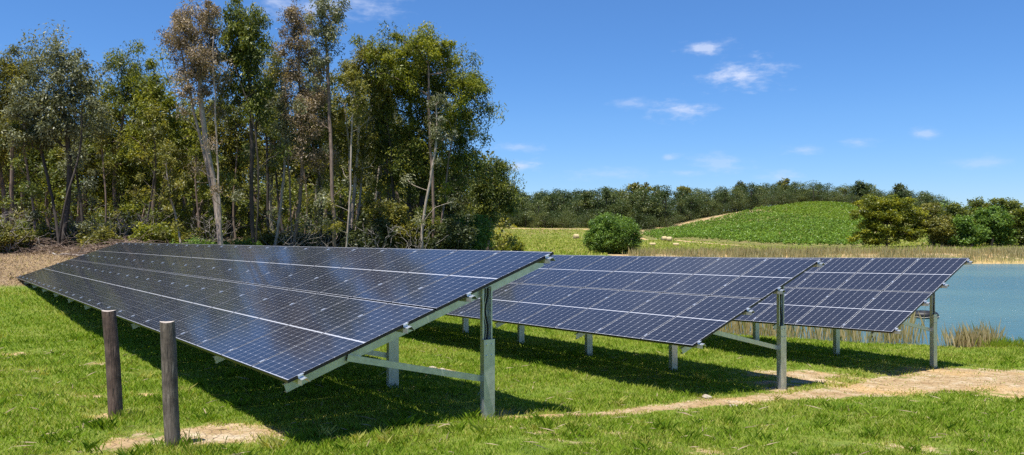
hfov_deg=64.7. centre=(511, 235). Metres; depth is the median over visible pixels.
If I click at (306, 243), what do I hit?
bush
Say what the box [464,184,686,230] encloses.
distant wood
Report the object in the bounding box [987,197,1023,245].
leafy tree
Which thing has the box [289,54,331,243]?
sapling
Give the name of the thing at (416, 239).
dead bush
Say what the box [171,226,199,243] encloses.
bush
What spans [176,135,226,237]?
sapling
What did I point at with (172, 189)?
sapling
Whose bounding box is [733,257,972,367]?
solar array
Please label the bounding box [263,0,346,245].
gum tree
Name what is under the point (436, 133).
sapling
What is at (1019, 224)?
leafy tree
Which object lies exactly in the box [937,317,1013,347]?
reed clump
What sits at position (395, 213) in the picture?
bush
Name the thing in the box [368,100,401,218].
sapling
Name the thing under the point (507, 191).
gum tree
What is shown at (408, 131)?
gum tree
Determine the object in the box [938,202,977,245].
leafy tree
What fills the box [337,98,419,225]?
gum tree
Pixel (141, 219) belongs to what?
dead bush
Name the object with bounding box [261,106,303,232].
sapling
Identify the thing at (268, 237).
bush
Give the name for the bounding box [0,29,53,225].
gum tree
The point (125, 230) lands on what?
bush
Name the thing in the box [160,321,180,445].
fence post
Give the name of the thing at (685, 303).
solar array
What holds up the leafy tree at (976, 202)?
on the ground at (946, 379)
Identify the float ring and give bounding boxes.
[909,310,938,318]
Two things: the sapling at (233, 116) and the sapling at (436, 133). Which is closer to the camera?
the sapling at (436, 133)
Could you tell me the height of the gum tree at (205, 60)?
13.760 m
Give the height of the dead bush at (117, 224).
2.219 m
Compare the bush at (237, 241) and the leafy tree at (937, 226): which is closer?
the bush at (237, 241)
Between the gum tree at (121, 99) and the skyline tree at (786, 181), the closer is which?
the gum tree at (121, 99)
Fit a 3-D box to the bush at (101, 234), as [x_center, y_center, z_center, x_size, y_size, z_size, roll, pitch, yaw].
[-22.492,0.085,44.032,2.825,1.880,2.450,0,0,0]
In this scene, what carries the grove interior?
on the ground at (946, 379)
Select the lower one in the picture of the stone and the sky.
the stone
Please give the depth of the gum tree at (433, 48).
45.87 m
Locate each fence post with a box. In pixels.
[101,310,122,417]
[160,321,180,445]
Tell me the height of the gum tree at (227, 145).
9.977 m
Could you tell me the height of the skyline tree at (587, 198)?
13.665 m
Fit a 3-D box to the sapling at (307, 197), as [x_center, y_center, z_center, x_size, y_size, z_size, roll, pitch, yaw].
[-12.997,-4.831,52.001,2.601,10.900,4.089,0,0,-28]
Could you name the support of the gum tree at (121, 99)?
on the ground at (946, 379)
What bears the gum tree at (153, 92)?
on the ground at (946, 379)
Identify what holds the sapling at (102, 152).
on the ground at (946, 379)
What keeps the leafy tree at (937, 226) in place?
on the ground at (946, 379)
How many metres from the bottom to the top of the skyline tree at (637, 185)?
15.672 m
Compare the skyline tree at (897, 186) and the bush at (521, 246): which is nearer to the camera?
the bush at (521, 246)
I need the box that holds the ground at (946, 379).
[0,205,1023,454]
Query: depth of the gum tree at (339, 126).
46.70 m
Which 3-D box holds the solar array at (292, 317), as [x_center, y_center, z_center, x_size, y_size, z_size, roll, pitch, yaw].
[-9.079,1.406,20.582,3.638,2.396,27.678,0,0,-37]
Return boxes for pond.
[719,264,1023,347]
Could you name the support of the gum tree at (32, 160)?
on the ground at (946, 379)
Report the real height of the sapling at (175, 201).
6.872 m
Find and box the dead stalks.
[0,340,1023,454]
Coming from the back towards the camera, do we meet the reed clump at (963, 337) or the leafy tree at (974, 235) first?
the leafy tree at (974, 235)
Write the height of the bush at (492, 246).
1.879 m
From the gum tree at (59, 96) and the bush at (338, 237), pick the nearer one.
the gum tree at (59, 96)
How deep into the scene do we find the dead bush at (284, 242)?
44.80 m
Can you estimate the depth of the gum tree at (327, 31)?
43.23 m
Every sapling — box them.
[0,103,55,230]
[54,109,106,224]
[82,94,132,223]
[123,98,174,223]
[133,140,202,243]
[166,145,197,230]
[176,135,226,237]
[206,96,249,239]
[228,91,283,228]
[246,87,312,245]
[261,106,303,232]
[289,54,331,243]
[292,79,330,233]
[318,69,371,246]
[360,83,396,223]
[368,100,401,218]
[400,89,461,248]
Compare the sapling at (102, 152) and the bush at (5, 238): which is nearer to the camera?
the bush at (5, 238)
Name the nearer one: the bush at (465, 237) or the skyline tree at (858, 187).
the bush at (465, 237)
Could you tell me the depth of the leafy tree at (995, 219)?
149.43 m
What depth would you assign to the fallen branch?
40.11 m
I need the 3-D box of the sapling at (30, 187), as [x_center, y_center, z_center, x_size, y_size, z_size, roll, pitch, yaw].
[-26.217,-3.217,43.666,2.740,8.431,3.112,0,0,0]
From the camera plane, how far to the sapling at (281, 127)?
44.84 m
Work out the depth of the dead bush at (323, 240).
46.02 m
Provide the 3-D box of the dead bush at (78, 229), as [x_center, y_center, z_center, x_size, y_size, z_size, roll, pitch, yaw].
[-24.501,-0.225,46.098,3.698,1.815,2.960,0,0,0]
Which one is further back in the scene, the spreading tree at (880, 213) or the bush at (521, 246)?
the spreading tree at (880, 213)
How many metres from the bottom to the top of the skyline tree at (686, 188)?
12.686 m
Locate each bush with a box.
[0,211,54,251]
[0,220,39,252]
[8,218,56,244]
[10,207,105,244]
[52,222,99,247]
[53,216,113,240]
[69,209,146,242]
[76,223,124,247]
[98,219,147,238]
[102,213,192,235]
[127,221,180,243]
[169,235,225,244]
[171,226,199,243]
[181,215,244,241]
[215,237,264,245]
[241,226,290,245]
[258,219,323,246]
[279,230,331,246]
[292,224,345,246]
[310,219,353,246]
[323,224,429,248]
[339,211,400,247]
[361,197,420,248]
[387,224,461,249]
[404,206,452,248]
[425,211,479,249]
[453,210,495,249]
[483,238,497,249]
[498,239,525,250]
[581,212,646,253]
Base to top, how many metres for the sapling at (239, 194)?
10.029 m
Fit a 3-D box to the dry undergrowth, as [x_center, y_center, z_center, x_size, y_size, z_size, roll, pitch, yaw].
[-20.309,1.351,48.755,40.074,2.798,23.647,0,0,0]
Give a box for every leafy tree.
[912,202,943,244]
[916,213,967,247]
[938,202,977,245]
[947,214,991,246]
[961,196,995,224]
[972,205,1017,245]
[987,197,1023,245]
[1007,202,1023,245]
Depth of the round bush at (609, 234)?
104.52 m
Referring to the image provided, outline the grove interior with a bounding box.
[0,88,519,250]
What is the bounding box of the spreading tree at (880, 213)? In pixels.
[846,192,932,246]
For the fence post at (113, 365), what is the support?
on the ground at (946, 379)
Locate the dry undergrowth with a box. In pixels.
[0,236,341,262]
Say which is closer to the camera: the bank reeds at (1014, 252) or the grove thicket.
the grove thicket
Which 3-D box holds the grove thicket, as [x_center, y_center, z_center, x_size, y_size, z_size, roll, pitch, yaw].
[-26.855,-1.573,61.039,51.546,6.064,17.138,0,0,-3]
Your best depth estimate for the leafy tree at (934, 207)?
156.58 m
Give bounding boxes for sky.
[0,0,1023,209]
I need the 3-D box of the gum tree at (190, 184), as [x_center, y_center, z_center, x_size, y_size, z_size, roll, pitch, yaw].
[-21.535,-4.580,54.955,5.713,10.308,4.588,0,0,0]
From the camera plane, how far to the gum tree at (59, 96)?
43.70 m
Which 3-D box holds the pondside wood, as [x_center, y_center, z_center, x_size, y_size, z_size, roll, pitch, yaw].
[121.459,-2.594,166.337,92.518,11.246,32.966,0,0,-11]
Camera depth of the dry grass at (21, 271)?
36.48 m
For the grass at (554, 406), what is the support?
on the ground at (946, 379)
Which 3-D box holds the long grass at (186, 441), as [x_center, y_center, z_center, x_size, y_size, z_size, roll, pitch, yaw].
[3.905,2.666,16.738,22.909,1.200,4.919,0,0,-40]
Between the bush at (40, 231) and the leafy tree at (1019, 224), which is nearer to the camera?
the bush at (40, 231)
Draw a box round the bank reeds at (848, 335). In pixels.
[718,311,943,344]
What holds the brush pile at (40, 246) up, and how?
on the ground at (946, 379)
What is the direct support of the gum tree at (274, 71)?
on the ground at (946, 379)
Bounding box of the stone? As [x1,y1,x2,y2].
[702,394,712,398]
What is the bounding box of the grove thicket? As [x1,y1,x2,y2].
[0,173,494,243]
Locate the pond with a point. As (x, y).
(993, 294)
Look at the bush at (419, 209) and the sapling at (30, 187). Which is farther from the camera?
the bush at (419, 209)
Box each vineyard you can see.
[642,209,874,245]
[753,201,867,221]
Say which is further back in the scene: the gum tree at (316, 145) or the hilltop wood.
the hilltop wood
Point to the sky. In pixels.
(928, 95)
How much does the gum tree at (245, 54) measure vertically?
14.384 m
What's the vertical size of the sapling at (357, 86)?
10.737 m
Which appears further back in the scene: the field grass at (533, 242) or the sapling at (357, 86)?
the field grass at (533, 242)
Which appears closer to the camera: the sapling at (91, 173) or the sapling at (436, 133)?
the sapling at (436, 133)
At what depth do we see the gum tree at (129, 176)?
57.38 m
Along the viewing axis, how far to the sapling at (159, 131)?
46.00 m
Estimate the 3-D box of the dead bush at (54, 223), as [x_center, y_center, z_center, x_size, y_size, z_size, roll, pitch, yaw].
[-25.357,-0.419,44.794,5.202,2.385,3.560,0,0,0]
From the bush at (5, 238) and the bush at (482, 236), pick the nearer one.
the bush at (5, 238)
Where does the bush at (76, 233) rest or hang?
on the ground at (946, 379)
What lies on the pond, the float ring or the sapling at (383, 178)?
the float ring
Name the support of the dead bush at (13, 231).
on the ground at (946, 379)
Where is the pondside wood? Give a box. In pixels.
[908,198,1023,246]
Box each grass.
[0,249,1023,454]
[0,250,75,286]
[95,344,1021,454]
[493,218,1022,254]
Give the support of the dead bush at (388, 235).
on the ground at (946, 379)
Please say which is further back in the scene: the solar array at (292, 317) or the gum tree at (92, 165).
the gum tree at (92, 165)
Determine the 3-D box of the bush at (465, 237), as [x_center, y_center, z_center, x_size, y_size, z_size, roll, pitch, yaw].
[-3.349,0.120,45.878,3.143,3.160,2.849,0,0,16]
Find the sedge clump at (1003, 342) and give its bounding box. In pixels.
[969,336,1023,347]
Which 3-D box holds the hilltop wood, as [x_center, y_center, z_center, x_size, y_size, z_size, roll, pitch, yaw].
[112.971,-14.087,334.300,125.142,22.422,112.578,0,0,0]
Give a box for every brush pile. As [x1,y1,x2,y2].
[2,236,79,253]
[30,229,187,256]
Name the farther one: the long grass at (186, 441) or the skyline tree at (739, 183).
the skyline tree at (739, 183)
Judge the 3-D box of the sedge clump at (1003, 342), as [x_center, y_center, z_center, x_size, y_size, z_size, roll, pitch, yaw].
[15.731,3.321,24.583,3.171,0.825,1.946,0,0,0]
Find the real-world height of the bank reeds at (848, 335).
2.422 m
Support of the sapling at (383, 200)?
on the ground at (946, 379)
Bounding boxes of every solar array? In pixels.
[16,242,554,418]
[445,255,824,389]
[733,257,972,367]
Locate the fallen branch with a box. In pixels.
[52,230,91,255]
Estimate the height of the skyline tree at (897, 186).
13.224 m
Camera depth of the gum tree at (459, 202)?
59.46 m
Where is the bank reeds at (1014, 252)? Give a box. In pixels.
[622,243,1023,263]
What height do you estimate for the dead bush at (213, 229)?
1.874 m
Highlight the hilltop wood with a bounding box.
[658,180,955,223]
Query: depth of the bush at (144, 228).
43.63 m
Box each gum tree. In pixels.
[0,20,116,246]
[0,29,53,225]
[0,130,88,231]
[28,110,127,228]
[72,39,168,226]
[81,147,185,221]
[117,46,210,225]
[152,0,235,244]
[152,99,226,236]
[195,101,264,239]
[202,0,293,244]
[233,39,296,231]
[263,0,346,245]
[289,0,351,246]
[289,66,359,233]
[306,44,400,241]
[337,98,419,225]
[348,21,487,236]
[352,20,508,221]
[398,167,477,222]
[464,154,526,249]
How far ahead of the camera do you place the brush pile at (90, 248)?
41.12 m
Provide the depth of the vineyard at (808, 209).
287.93 m
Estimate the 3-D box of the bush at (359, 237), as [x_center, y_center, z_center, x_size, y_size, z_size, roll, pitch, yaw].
[-7.909,0.057,44.948,3.492,2.926,2.550,0,0,-26]
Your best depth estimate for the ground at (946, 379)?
13.69 m
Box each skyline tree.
[581,190,602,209]
[628,181,653,198]
[674,186,692,197]
[733,180,747,191]
[776,178,789,191]
[850,180,875,198]
[890,183,908,197]

